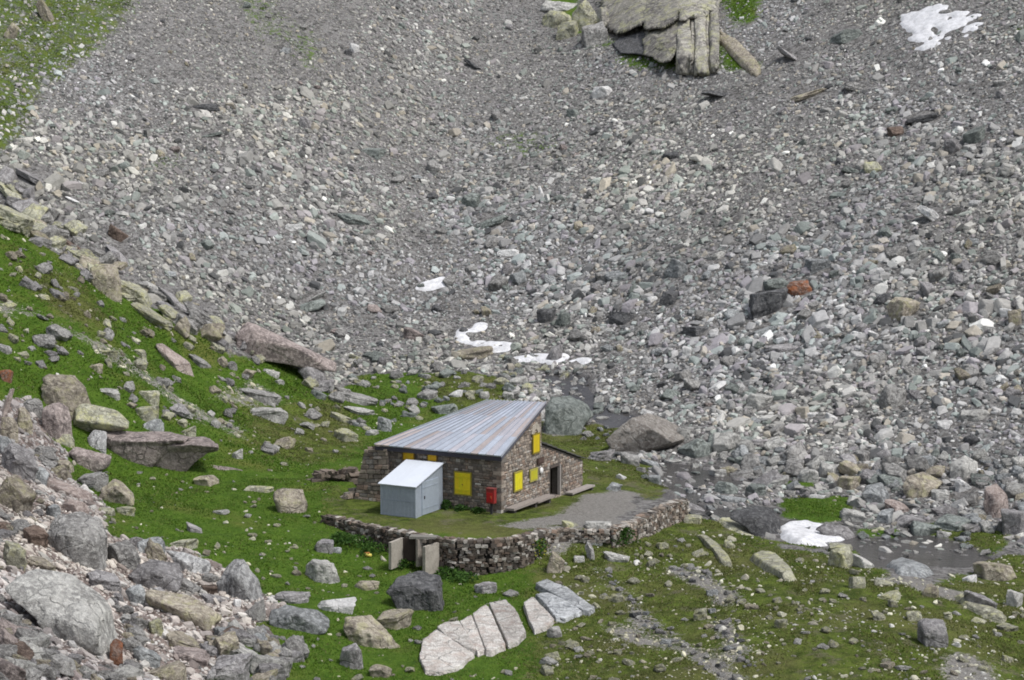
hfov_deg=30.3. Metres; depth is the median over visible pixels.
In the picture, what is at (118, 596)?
angular block
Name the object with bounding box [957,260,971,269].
scree block
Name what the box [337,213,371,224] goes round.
boulder
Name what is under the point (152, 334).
slope rock
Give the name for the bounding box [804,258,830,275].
boulder
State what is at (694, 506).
boulder
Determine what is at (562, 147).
scree block
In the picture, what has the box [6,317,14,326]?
slope rock
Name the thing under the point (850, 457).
bank stone
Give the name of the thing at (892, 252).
boulder
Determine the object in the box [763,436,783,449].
bank stone
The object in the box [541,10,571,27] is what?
boulder
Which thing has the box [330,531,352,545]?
leafy plant
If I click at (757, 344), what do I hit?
scree block
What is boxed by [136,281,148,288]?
rim rock
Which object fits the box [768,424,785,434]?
scree block
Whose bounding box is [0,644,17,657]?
rubble rock
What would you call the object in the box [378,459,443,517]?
metal shed
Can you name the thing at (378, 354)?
hollow stone
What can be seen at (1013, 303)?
scree block
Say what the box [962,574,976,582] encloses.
boulder
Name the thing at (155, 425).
boulder
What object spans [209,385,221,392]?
slope rock
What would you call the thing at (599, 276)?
scree block
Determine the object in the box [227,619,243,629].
angular block
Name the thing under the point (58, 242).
rim rock
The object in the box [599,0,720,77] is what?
rock crag
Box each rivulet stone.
[616,586,623,591]
[629,612,641,617]
[655,629,663,633]
[660,638,671,643]
[681,642,688,647]
[686,563,694,570]
[703,664,710,669]
[706,589,718,595]
[708,608,715,613]
[715,624,722,629]
[716,661,726,668]
[719,672,725,677]
[720,620,728,624]
[721,630,730,634]
[722,645,735,650]
[732,674,742,679]
[737,656,744,661]
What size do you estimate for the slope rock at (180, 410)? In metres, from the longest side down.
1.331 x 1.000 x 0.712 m
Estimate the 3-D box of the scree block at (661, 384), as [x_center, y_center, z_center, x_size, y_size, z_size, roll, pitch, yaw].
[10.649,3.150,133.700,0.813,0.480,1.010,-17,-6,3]
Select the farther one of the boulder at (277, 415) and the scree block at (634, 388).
the scree block at (634, 388)
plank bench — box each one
[505,494,554,512]
[565,484,594,495]
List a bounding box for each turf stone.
[539,656,558,665]
[540,665,553,675]
[544,651,560,660]
[564,640,579,649]
[573,646,583,651]
[575,622,585,626]
[580,576,589,582]
[580,636,590,640]
[592,602,600,608]
[599,594,608,598]
[608,621,616,625]
[614,649,621,654]
[615,610,625,614]
[622,658,634,665]
[627,577,640,583]
[644,551,653,556]
[645,593,654,596]
[646,559,655,566]
[653,663,666,671]
[656,542,668,549]
[664,580,671,586]
[671,657,681,661]
[692,548,704,556]
[703,624,713,628]
[723,539,734,548]
[724,596,734,603]
[736,598,745,604]
[744,603,758,609]
[755,588,764,592]
[772,597,782,602]
[793,638,801,644]
[795,557,803,562]
[816,643,829,649]
[820,588,829,593]
[821,626,830,632]
[828,639,838,647]
[838,593,847,597]
[849,569,860,574]
[849,637,858,643]
[871,610,885,618]
[873,615,884,620]
[880,661,894,668]
[894,665,909,670]
[950,669,957,675]
[957,656,969,662]
[977,665,989,672]
[1001,655,1012,661]
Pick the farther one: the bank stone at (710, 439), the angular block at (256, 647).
the bank stone at (710, 439)
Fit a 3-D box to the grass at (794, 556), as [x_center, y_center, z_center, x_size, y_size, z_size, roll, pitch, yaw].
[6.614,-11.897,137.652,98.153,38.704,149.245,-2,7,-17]
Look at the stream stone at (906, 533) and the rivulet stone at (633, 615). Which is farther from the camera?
the stream stone at (906, 533)
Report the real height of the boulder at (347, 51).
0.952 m
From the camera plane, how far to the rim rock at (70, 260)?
123.83 m
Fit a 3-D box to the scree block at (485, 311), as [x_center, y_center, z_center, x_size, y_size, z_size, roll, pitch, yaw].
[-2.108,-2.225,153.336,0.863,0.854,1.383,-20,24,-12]
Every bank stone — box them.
[708,429,733,447]
[712,431,740,452]
[719,453,726,460]
[719,466,736,471]
[726,456,734,462]
[729,472,742,477]
[731,450,751,458]
[732,477,746,479]
[734,456,742,464]
[735,439,754,453]
[736,444,748,456]
[737,469,753,477]
[740,454,759,469]
[741,436,753,439]
[748,476,757,480]
[750,439,764,445]
[751,469,783,484]
[753,466,765,471]
[753,468,762,475]
[759,456,767,465]
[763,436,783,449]
[767,456,779,466]
[774,446,785,452]
[778,460,785,465]
[779,440,807,460]
[783,464,802,477]
[784,490,794,496]
[785,458,803,465]
[786,480,800,490]
[800,488,810,493]
[800,491,810,497]
[804,455,823,469]
[811,456,825,466]
[819,451,835,460]
[819,461,839,477]
[825,475,834,483]
[827,458,843,463]
[827,472,838,480]
[836,453,856,463]
[837,460,860,475]
[854,449,869,460]
[857,463,868,468]
[858,470,875,483]
[865,473,879,484]
[876,469,881,474]
[877,449,891,458]
[877,474,902,485]
[880,455,901,463]
[881,462,906,480]
[883,479,900,489]
[891,487,899,492]
[894,514,925,526]
[899,461,908,470]
[904,454,929,471]
[914,446,924,455]
[922,455,935,466]
[926,465,944,477]
[931,448,939,457]
[934,513,971,531]
[937,451,948,461]
[938,460,948,466]
[955,521,968,530]
[962,513,978,517]
[963,525,974,531]
[969,516,981,523]
[969,524,981,531]
[970,473,989,486]
[971,509,985,514]
[972,448,986,460]
[975,476,992,488]
[978,514,985,519]
[978,520,994,532]
[980,456,991,461]
[980,460,991,463]
[983,463,993,467]
[992,459,999,469]
[995,473,1010,480]
[997,468,1008,472]
[1000,458,1013,468]
[1002,478,1010,483]
[1004,481,1023,498]
[1011,456,1023,466]
[1011,465,1023,476]
[1014,493,1023,500]
[1017,502,1023,510]
[1018,472,1023,483]
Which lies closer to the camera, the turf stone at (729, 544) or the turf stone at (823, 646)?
the turf stone at (823, 646)
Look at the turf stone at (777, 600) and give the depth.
84.46 m
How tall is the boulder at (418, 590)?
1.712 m
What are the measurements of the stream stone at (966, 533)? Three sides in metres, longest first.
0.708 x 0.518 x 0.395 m
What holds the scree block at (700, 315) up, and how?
on the ground at (628, 500)
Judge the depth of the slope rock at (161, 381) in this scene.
115.58 m
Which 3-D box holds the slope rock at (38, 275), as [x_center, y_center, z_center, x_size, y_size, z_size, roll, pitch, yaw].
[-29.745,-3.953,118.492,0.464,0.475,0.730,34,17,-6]
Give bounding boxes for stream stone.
[553,391,562,395]
[593,402,604,408]
[594,395,603,402]
[613,408,620,413]
[685,489,694,492]
[691,463,699,467]
[706,505,715,509]
[857,531,866,538]
[882,535,890,539]
[883,528,893,535]
[888,543,901,546]
[899,531,912,536]
[955,535,968,541]
[959,531,970,536]
[979,549,989,555]
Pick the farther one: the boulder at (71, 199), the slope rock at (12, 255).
the boulder at (71, 199)
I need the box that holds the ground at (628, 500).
[0,0,1023,679]
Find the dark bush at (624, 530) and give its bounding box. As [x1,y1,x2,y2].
[611,527,640,544]
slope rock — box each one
[0,293,7,301]
[5,251,16,260]
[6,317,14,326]
[8,333,18,342]
[15,250,25,257]
[17,351,28,357]
[19,276,36,291]
[32,334,55,349]
[33,281,41,289]
[34,272,41,278]
[35,262,52,273]
[35,360,46,367]
[44,350,57,357]
[46,324,72,340]
[49,288,64,298]
[57,346,68,354]
[58,294,66,300]
[62,291,68,299]
[77,275,84,283]
[96,300,104,306]
[97,330,105,336]
[103,319,110,328]
[103,328,114,340]
[123,381,134,392]
[127,402,137,408]
[129,393,137,402]
[134,358,147,369]
[139,329,150,335]
[146,328,154,337]
[155,377,169,387]
[159,364,165,370]
[161,411,174,420]
[169,403,189,418]
[172,375,180,382]
[189,334,196,343]
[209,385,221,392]
[210,342,224,353]
[211,419,220,428]
[217,356,227,367]
[217,418,225,423]
[223,410,232,417]
[225,378,234,386]
[225,408,236,413]
[242,373,248,379]
[243,369,256,377]
[260,441,277,453]
[263,448,274,454]
[274,437,295,448]
[294,428,303,434]
[299,422,314,429]
[303,408,322,419]
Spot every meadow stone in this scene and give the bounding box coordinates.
[0,324,7,332]
[4,302,16,308]
[36,314,48,320]
[51,279,59,287]
[51,356,59,361]
[100,338,107,343]
[182,403,196,412]
[202,549,210,555]
[207,410,214,417]
[213,509,229,514]
[214,542,219,548]
[222,396,228,402]
[247,533,257,536]
[270,574,281,577]
[291,569,301,575]
[298,402,305,408]
[305,447,312,451]
[321,421,329,426]
[351,676,362,679]
[405,667,414,671]
[412,625,421,630]
[448,617,457,621]
[502,589,519,596]
[505,669,512,675]
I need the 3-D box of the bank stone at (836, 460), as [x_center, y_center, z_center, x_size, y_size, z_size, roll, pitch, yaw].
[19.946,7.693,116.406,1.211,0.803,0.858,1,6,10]
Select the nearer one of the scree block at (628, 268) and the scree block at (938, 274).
the scree block at (938, 274)
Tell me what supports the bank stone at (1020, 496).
on the ground at (628, 500)
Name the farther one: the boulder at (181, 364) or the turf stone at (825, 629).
the boulder at (181, 364)
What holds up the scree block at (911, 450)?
on the ground at (628, 500)
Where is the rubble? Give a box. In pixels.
[0,395,285,679]
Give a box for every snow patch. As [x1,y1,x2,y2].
[415,277,445,290]
[454,322,510,352]
[513,353,591,364]
[778,520,844,546]
[900,4,982,50]
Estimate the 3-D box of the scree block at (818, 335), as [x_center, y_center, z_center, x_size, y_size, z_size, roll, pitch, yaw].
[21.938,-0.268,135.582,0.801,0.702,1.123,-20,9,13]
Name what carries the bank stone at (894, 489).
on the ground at (628, 500)
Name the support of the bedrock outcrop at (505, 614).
on the ground at (628, 500)
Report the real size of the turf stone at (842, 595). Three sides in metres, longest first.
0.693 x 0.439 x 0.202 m
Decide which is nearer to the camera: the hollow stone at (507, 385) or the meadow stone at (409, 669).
the meadow stone at (409, 669)
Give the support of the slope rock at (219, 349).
on the ground at (628, 500)
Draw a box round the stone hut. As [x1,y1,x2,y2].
[340,399,585,512]
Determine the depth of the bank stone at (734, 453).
119.26 m
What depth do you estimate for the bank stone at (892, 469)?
113.32 m
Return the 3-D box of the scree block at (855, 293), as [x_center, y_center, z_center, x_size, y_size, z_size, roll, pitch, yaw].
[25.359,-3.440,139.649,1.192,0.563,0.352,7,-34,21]
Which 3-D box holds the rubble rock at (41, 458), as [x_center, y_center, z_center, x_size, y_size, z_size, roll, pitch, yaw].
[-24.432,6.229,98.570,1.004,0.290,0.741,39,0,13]
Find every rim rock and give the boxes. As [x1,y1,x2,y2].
[0,166,16,182]
[0,220,21,233]
[4,196,20,205]
[5,184,18,192]
[9,197,41,212]
[14,182,20,191]
[18,181,31,188]
[21,203,47,219]
[22,187,34,198]
[29,237,42,246]
[30,230,49,239]
[34,235,51,248]
[40,225,59,237]
[41,212,53,224]
[46,208,59,219]
[50,236,66,249]
[52,221,63,228]
[57,227,69,237]
[58,253,78,265]
[64,219,87,235]
[67,247,76,255]
[72,236,84,244]
[78,248,94,255]
[79,254,99,268]
[80,268,92,281]
[94,249,103,256]
[99,252,116,263]
[106,251,119,261]
[113,261,127,269]
[122,292,135,301]
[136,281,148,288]
[148,286,169,302]
[157,300,173,308]
[157,305,178,321]
[173,313,197,334]
[176,290,192,303]
[187,312,198,319]
[189,322,200,334]
[194,318,203,324]
[200,323,224,341]
[208,315,224,324]
[216,338,228,349]
[227,330,235,340]
[239,341,246,349]
[250,355,260,364]
[256,354,265,363]
[301,376,318,389]
[319,379,334,392]
[329,391,345,403]
[334,386,350,392]
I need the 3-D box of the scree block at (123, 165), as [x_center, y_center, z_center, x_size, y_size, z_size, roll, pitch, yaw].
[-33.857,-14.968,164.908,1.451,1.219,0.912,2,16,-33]
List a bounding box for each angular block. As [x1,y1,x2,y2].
[112,591,123,601]
[118,605,133,613]
[121,614,130,620]
[123,636,144,652]
[123,659,143,669]
[124,623,133,628]
[129,537,142,546]
[133,635,150,645]
[137,537,165,552]
[145,538,166,561]
[202,573,218,582]
[208,640,214,645]
[213,627,227,634]
[214,631,239,654]
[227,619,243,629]
[227,628,240,639]
[230,646,239,654]
[249,653,283,674]
[250,634,260,640]
[251,669,277,679]
[252,643,260,652]
[255,628,267,640]
[255,663,285,679]
[256,639,272,654]
[266,649,280,656]
[268,637,279,644]
[269,640,281,647]
[269,645,280,652]
[269,675,276,679]
[270,656,291,671]
[278,649,292,657]
[281,635,309,658]
[290,650,304,662]
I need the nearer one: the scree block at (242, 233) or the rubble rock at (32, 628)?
the rubble rock at (32, 628)
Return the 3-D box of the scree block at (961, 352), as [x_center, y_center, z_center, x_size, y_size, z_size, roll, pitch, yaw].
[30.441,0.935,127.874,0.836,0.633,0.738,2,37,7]
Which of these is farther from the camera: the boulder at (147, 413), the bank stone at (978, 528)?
the boulder at (147, 413)
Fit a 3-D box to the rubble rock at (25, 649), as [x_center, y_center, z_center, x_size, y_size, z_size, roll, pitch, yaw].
[-16.340,10.205,62.365,1.538,0.488,0.984,14,15,18]
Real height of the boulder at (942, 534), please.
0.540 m
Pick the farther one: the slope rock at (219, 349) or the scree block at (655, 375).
the scree block at (655, 375)
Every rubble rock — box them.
[0,511,10,520]
[0,521,9,528]
[0,529,12,538]
[0,593,6,601]
[0,613,22,623]
[0,619,18,629]
[0,627,17,644]
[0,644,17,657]
[0,658,25,679]
[0,672,7,679]
[3,656,36,669]
[4,628,12,633]
[6,524,13,530]
[11,519,29,533]
[12,654,27,659]
[13,639,33,659]
[14,628,37,637]
[18,632,50,647]
[19,638,45,658]
[22,510,34,517]
[22,619,31,624]
[23,623,38,631]
[25,666,42,679]
[33,447,56,459]
[33,509,43,515]
[35,445,43,452]
[35,489,45,494]
[35,664,57,679]
[36,498,44,503]
[36,659,50,664]
[37,453,46,461]
[40,654,60,669]
[41,458,57,467]
[42,647,56,655]
[44,446,57,452]
[49,496,55,502]
[50,653,75,676]
[51,465,71,479]
[68,653,81,663]
[72,658,80,668]
[79,667,88,675]
[82,665,94,673]
[82,675,90,679]
[91,673,103,679]
[95,670,112,679]
[97,666,110,670]
[108,674,122,679]
[112,604,120,611]
[114,664,144,679]
[121,632,133,638]
[124,661,144,673]
[126,626,145,636]
[130,617,148,628]
[199,643,219,656]
[205,635,217,640]
[223,626,245,632]
[238,629,252,641]
[239,638,255,646]
[248,625,270,636]
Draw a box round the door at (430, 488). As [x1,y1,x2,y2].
[421,477,438,514]
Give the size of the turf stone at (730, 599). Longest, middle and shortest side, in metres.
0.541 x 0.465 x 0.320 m
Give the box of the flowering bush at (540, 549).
[532,538,550,559]
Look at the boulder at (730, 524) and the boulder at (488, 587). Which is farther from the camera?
the boulder at (730, 524)
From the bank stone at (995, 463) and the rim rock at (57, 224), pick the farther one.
the rim rock at (57, 224)
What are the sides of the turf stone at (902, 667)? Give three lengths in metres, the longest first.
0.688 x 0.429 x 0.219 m
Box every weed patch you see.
[441,499,452,509]
[454,504,469,511]
[470,506,485,514]
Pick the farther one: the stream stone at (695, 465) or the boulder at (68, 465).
the stream stone at (695, 465)
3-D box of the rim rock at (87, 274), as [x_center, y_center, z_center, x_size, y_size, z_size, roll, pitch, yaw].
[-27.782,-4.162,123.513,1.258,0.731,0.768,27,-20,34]
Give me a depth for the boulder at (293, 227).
163.12 m
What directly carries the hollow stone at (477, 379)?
on the ground at (628, 500)
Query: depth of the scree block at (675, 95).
185.26 m
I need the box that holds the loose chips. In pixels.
[0,235,1023,679]
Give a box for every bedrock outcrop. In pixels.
[419,630,474,675]
[437,621,475,654]
[460,615,484,656]
[473,605,505,656]
[489,599,525,648]
[523,597,553,634]
[535,579,594,615]
[535,592,581,622]
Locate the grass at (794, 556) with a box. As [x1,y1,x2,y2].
[0,0,1023,679]
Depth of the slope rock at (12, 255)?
118.52 m
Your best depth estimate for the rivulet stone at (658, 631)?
82.06 m
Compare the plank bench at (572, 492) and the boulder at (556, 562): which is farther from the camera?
the plank bench at (572, 492)
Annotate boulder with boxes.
[0,182,22,198]
[0,204,34,236]
[0,344,11,353]
[0,369,13,382]
[0,417,17,442]
[0,436,11,453]
[0,474,36,512]
[1,443,38,481]
[2,388,13,416]
[3,22,19,38]
[3,541,26,570]
[5,569,116,657]
[15,168,44,186]
[15,266,22,273]
[17,407,32,434]
[23,398,42,418]
[23,525,48,547]
[27,556,55,570]
[33,220,65,238]
[36,0,53,21]
[36,466,48,486]
[38,294,49,300]
[41,374,90,420]
[41,402,72,438]
[46,504,60,518]
[47,477,93,500]
[47,511,107,569]
[55,434,74,447]
[57,460,73,472]
[61,237,80,249]
[62,498,89,513]
[65,196,78,202]
[67,249,101,263]
[68,286,78,291]
[69,447,111,471]
[73,403,128,432]
[77,472,108,491]
[84,310,90,318]
[86,569,121,592]
[87,430,106,453]
[89,363,102,373]
[90,264,121,301]
[98,507,114,515]
[99,479,134,506]
[100,388,119,399]
[101,350,118,360]
[104,358,111,367]
[106,244,128,263]
[106,431,189,466]
[107,539,140,569]
[108,224,128,241]
[110,638,122,665]
[116,506,135,515]
[120,279,151,307]
[125,584,145,605]
[128,559,183,591]
[131,302,173,330]
[131,337,140,344]
[133,349,146,359]
[133,646,161,667]
[135,405,158,421]
[139,390,159,405]
[142,281,157,288]
[143,419,163,430]
[145,589,221,630]
[148,617,163,636]
[149,660,186,679]
[152,587,164,590]
[154,437,218,470]
[156,343,193,376]
[157,286,186,311]
[166,550,210,573]
[166,629,200,647]
[172,539,198,548]
[173,646,210,666]
[174,316,190,338]
[177,418,187,427]
[179,578,202,594]
[181,426,195,436]
[183,301,212,322]
[183,341,194,350]
[186,522,202,532]
[188,354,210,367]
[191,104,219,110]
[193,475,218,485]
[201,131,222,136]
[201,584,217,593]
[201,593,229,603]
[204,320,233,339]
[206,653,252,679]
[211,465,242,470]
[216,559,262,601]
[227,361,237,370]
[232,448,242,458]
[233,599,240,606]
[235,322,336,371]
[237,645,255,653]
[240,388,281,406]
[244,486,273,492]
[244,598,265,622]
[250,407,287,424]
[263,369,279,378]
[268,604,329,634]
[273,488,307,512]
[274,591,310,603]
[275,379,284,384]
[285,224,302,231]
[298,366,324,382]
[299,299,325,311]
[305,559,339,583]
[311,291,326,298]
[311,390,326,399]
[315,539,333,553]
[317,597,356,613]
[330,412,350,422]
[333,547,341,553]
[334,428,357,441]
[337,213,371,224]
[339,391,377,405]
[340,643,362,669]
[343,615,399,648]
[344,49,351,54]
[344,406,374,414]
[349,43,358,52]
[355,580,379,590]
[361,148,385,159]
[369,664,391,677]
[376,609,413,629]
[377,417,391,431]
[386,571,444,610]
[402,327,423,339]
[431,404,457,413]
[448,390,462,396]
[457,346,492,358]
[461,192,479,206]
[463,58,480,69]
[474,581,496,593]
[476,215,509,228]
[479,391,489,398]
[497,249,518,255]
[509,271,526,284]
[536,308,555,322]
[540,0,576,11]
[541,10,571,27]
[545,395,593,435]
[546,345,562,359]
[546,551,564,572]
[547,626,561,637]
[555,312,570,326]
[556,20,578,39]
[562,520,577,527]
[571,0,597,30]
[573,555,584,562]
[581,21,607,47]
[585,521,611,530]
[585,542,594,559]
[588,449,614,460]
[589,537,602,545]
[592,86,611,98]
[597,7,608,25]
[603,551,629,561]
[605,413,683,451]
[606,482,621,490]
[608,311,634,324]
[608,593,624,602]
[616,474,626,479]
[620,452,639,466]
[640,408,653,414]
[640,458,658,466]
[645,208,653,213]
[646,296,657,302]
[648,475,661,484]
[659,291,677,306]
[663,151,678,158]
[663,459,681,463]
[664,258,687,277]
[677,427,690,441]
[677,438,712,457]
[682,326,708,336]
[682,346,691,357]
[682,514,701,523]
[689,503,704,510]
[693,608,706,620]
[696,534,731,568]
[701,91,727,96]
[705,251,725,259]
[709,469,726,476]
[714,481,738,493]
[715,495,746,503]
[718,517,753,535]
[719,30,760,76]
[730,505,780,535]
[745,483,765,495]
[746,393,773,409]
[749,288,787,319]
[749,550,796,580]
[750,127,766,132]
[753,325,776,335]
[756,262,767,264]
[763,278,788,289]
[763,343,797,352]
[766,475,788,485]
[774,619,787,627]
[777,45,796,59]
[787,280,811,295]
[790,88,826,101]
[797,469,818,482]
[800,412,818,417]
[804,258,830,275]
[808,494,825,498]
[816,524,854,539]
[825,412,836,419]
[828,547,852,567]
[829,29,862,43]
[829,543,852,550]
[836,476,860,489]
[839,508,865,521]
[841,166,858,172]
[843,81,866,90]
[848,577,865,588]
[852,554,873,567]
[861,482,889,503]
[863,161,881,172]
[868,267,884,274]
[868,330,878,337]
[874,579,893,586]
[876,508,893,523]
[877,590,900,600]
[878,383,905,408]
[883,246,906,259]
[884,499,908,512]
[885,92,892,98]
[886,126,903,136]
[886,297,919,320]
[886,557,933,577]
[888,599,897,606]
[902,472,942,498]
[905,112,940,124]
[906,611,921,621]
[908,250,926,259]
[910,521,941,535]
[917,205,938,220]
[917,618,947,647]
[922,583,938,597]
[931,489,949,499]
[931,506,956,515]
[935,420,952,428]
[936,531,951,537]
[943,612,952,619]
[944,139,961,153]
[950,455,977,478]
[954,592,1006,622]
[955,479,971,491]
[958,409,989,421]
[960,489,978,505]
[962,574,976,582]
[963,125,985,143]
[964,590,997,608]
[968,200,981,206]
[971,617,986,623]
[972,561,1016,580]
[983,484,1008,517]
[992,80,1006,85]
[996,622,1018,631]
[999,308,1010,317]
[1001,508,1023,534]
[1006,589,1023,607]
[1008,308,1021,325]
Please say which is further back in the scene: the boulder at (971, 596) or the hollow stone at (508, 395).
the hollow stone at (508, 395)
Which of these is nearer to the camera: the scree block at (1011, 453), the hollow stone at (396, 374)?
the scree block at (1011, 453)
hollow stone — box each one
[347,373,357,378]
[349,354,361,359]
[353,359,362,366]
[353,379,361,383]
[356,417,365,423]
[360,380,369,386]
[362,351,370,357]
[362,426,370,430]
[368,350,384,358]
[368,429,378,434]
[371,356,378,361]
[389,370,403,378]
[399,388,407,393]
[402,412,416,416]
[406,369,418,375]
[406,398,418,404]
[407,367,421,372]
[408,403,419,413]
[417,389,437,399]
[421,383,438,390]
[423,374,430,378]
[430,362,443,369]
[432,366,441,371]
[434,398,444,402]
[439,368,454,377]
[444,352,448,358]
[467,394,474,399]
[472,375,483,382]
[480,364,491,370]
[486,383,495,388]
[493,377,508,384]
[502,382,515,390]
[502,391,513,399]
[504,357,517,365]
[509,376,527,384]
[513,391,520,398]
[515,368,523,373]
[522,383,533,388]
[528,388,540,394]
[532,390,541,397]
[560,371,569,377]
[581,431,593,436]
[592,409,603,413]
[596,416,607,418]
[636,467,646,472]
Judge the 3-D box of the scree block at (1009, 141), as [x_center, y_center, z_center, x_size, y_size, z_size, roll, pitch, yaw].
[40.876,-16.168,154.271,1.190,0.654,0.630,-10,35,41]
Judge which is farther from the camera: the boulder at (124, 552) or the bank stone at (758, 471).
the bank stone at (758, 471)
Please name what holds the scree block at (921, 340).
on the ground at (628, 500)
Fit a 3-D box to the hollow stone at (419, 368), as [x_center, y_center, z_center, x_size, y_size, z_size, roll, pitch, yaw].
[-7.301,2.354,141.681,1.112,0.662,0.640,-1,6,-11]
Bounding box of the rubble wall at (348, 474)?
[306,466,359,483]
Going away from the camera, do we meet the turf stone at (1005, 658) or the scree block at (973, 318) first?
the turf stone at (1005, 658)
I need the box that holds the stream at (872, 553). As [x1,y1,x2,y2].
[541,373,992,567]
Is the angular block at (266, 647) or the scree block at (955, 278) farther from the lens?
the scree block at (955, 278)
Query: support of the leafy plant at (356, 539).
on the ground at (628, 500)
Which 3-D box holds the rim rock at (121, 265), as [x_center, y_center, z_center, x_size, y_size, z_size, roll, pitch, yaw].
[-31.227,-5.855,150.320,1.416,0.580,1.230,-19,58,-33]
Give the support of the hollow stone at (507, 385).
on the ground at (628, 500)
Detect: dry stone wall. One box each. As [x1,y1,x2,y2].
[320,514,550,576]
[548,527,610,543]
[607,498,690,547]
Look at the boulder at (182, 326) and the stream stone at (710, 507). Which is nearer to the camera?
the stream stone at (710, 507)
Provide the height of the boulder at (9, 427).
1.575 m
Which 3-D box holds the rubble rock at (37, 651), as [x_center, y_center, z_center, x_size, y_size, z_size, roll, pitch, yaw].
[-15.967,10.514,62.350,1.222,0.520,1.677,4,36,-28]
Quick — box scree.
[0,0,1023,552]
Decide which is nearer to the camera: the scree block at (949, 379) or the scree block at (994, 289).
the scree block at (949, 379)
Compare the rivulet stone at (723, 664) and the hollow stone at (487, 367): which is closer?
the rivulet stone at (723, 664)
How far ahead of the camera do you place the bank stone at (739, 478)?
116.21 m
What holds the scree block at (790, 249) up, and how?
on the ground at (628, 500)
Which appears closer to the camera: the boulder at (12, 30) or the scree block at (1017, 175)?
the scree block at (1017, 175)
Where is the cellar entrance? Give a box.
[389,534,438,573]
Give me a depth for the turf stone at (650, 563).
91.73 m
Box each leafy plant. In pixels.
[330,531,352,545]
[341,534,373,551]
[359,541,388,555]
[394,559,415,568]
[435,565,469,581]
[450,570,479,585]
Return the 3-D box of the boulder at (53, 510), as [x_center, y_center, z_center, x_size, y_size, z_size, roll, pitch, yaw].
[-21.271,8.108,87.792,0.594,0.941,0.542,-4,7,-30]
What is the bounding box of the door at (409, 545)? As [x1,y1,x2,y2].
[403,538,415,560]
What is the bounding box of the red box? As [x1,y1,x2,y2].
[486,487,496,513]
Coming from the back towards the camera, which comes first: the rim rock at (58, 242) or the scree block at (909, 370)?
the rim rock at (58, 242)
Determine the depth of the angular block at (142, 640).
74.09 m
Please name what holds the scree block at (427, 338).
on the ground at (628, 500)
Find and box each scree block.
[96,169,108,177]
[104,209,114,215]
[105,181,113,189]
[106,162,122,170]
[111,178,117,185]
[117,162,131,170]
[126,54,135,60]
[155,150,164,156]
[165,271,176,276]
[169,146,179,151]
[188,253,195,260]
[201,239,214,249]
[237,231,246,235]
[243,2,250,7]
[255,167,261,172]
[278,314,285,320]
[279,47,290,53]
[298,116,311,127]
[300,23,308,29]
[335,330,347,337]
[367,304,381,312]
[378,357,386,364]
[380,304,399,312]
[391,175,405,182]
[411,175,422,179]
[423,335,433,342]
[427,159,439,171]
[427,192,437,198]
[428,329,441,335]
[431,304,441,311]
[436,228,447,233]
[438,324,451,332]
[442,275,455,286]
[459,327,467,331]
[463,280,471,284]
[465,265,477,272]
[466,332,473,336]
[481,306,491,315]
[485,236,497,247]
[488,274,506,289]
[492,110,500,120]
[502,263,513,275]
[502,285,510,291]
[505,23,513,29]
[544,274,556,283]
[554,194,565,200]
[559,144,567,149]
[566,109,578,117]
[569,328,588,341]
[574,220,582,230]
[576,136,583,141]
[589,306,596,313]
[590,327,600,332]
[591,283,601,291]
[593,315,602,321]
[595,272,605,280]
[598,151,607,157]
[601,344,613,351]
[601,358,608,364]
[604,270,625,281]
[612,286,619,294]
[616,344,622,350]
[626,266,636,271]
[628,284,639,295]
[629,268,636,275]
[629,385,640,392]
[634,322,647,335]
[636,261,643,266]
[643,368,657,373]
[651,348,661,355]
[651,373,659,378]
[657,381,667,387]
[661,389,680,399]
[668,372,674,378]
[672,90,679,99]
[673,315,680,320]
[674,369,691,380]
[678,128,684,133]
[684,378,700,390]
[691,254,700,260]
[694,310,709,320]
[698,260,706,266]
[702,270,711,278]
[705,339,712,345]
[709,354,718,359]
[713,163,723,170]
[713,219,719,226]
[718,220,724,226]
[719,404,725,409]
[720,356,736,366]
[723,309,739,319]
[724,382,739,393]
[731,270,744,278]
[736,387,745,395]
[738,337,748,345]
[743,409,751,415]
[751,360,764,367]
[751,417,760,422]
[753,341,764,348]
[767,242,776,247]
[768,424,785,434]
[773,261,785,270]
[773,331,784,338]
[780,244,796,253]
[786,391,792,398]
[796,139,806,145]
[797,308,811,319]
[804,388,813,394]
[804,458,812,463]
[808,301,819,309]
[812,331,821,338]
[820,421,828,426]
[820,434,833,441]
[821,371,827,377]
[829,270,838,277]
[832,243,839,252]
[835,158,844,164]
[835,255,846,259]
[841,180,851,187]
[847,290,862,295]
[852,402,865,407]
[856,322,867,331]
[869,352,886,366]
[871,411,882,416]
[873,293,889,304]
[875,425,886,432]
[881,226,891,237]
[882,335,890,340]
[885,106,897,113]
[903,366,918,376]
[908,154,915,161]
[908,390,921,400]
[908,447,915,454]
[912,332,930,340]
[914,335,927,346]
[916,348,931,356]
[919,96,927,101]
[919,281,934,296]
[927,267,948,280]
[932,250,945,261]
[936,319,948,328]
[939,9,951,13]
[945,376,952,383]
[949,271,963,284]
[950,244,958,252]
[950,253,961,259]
[954,367,970,380]
[955,67,961,72]
[956,348,967,356]
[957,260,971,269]
[963,238,972,248]
[963,238,978,246]
[963,311,972,316]
[963,435,979,445]
[965,367,979,377]
[968,315,978,321]
[971,149,978,154]
[973,391,983,400]
[975,377,985,389]
[982,250,1003,264]
[985,283,1001,293]
[985,377,996,384]
[986,292,993,298]
[990,279,999,285]
[996,91,1006,98]
[996,140,1002,147]
[999,382,1008,390]
[1001,449,1017,456]
[1002,334,1009,341]
[1003,386,1020,397]
[1006,138,1015,144]
[1010,300,1016,308]
[1011,173,1021,178]
[1014,385,1022,391]
[1016,230,1023,236]
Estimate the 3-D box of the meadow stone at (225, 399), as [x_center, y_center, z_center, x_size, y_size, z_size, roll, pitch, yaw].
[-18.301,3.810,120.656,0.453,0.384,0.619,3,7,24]

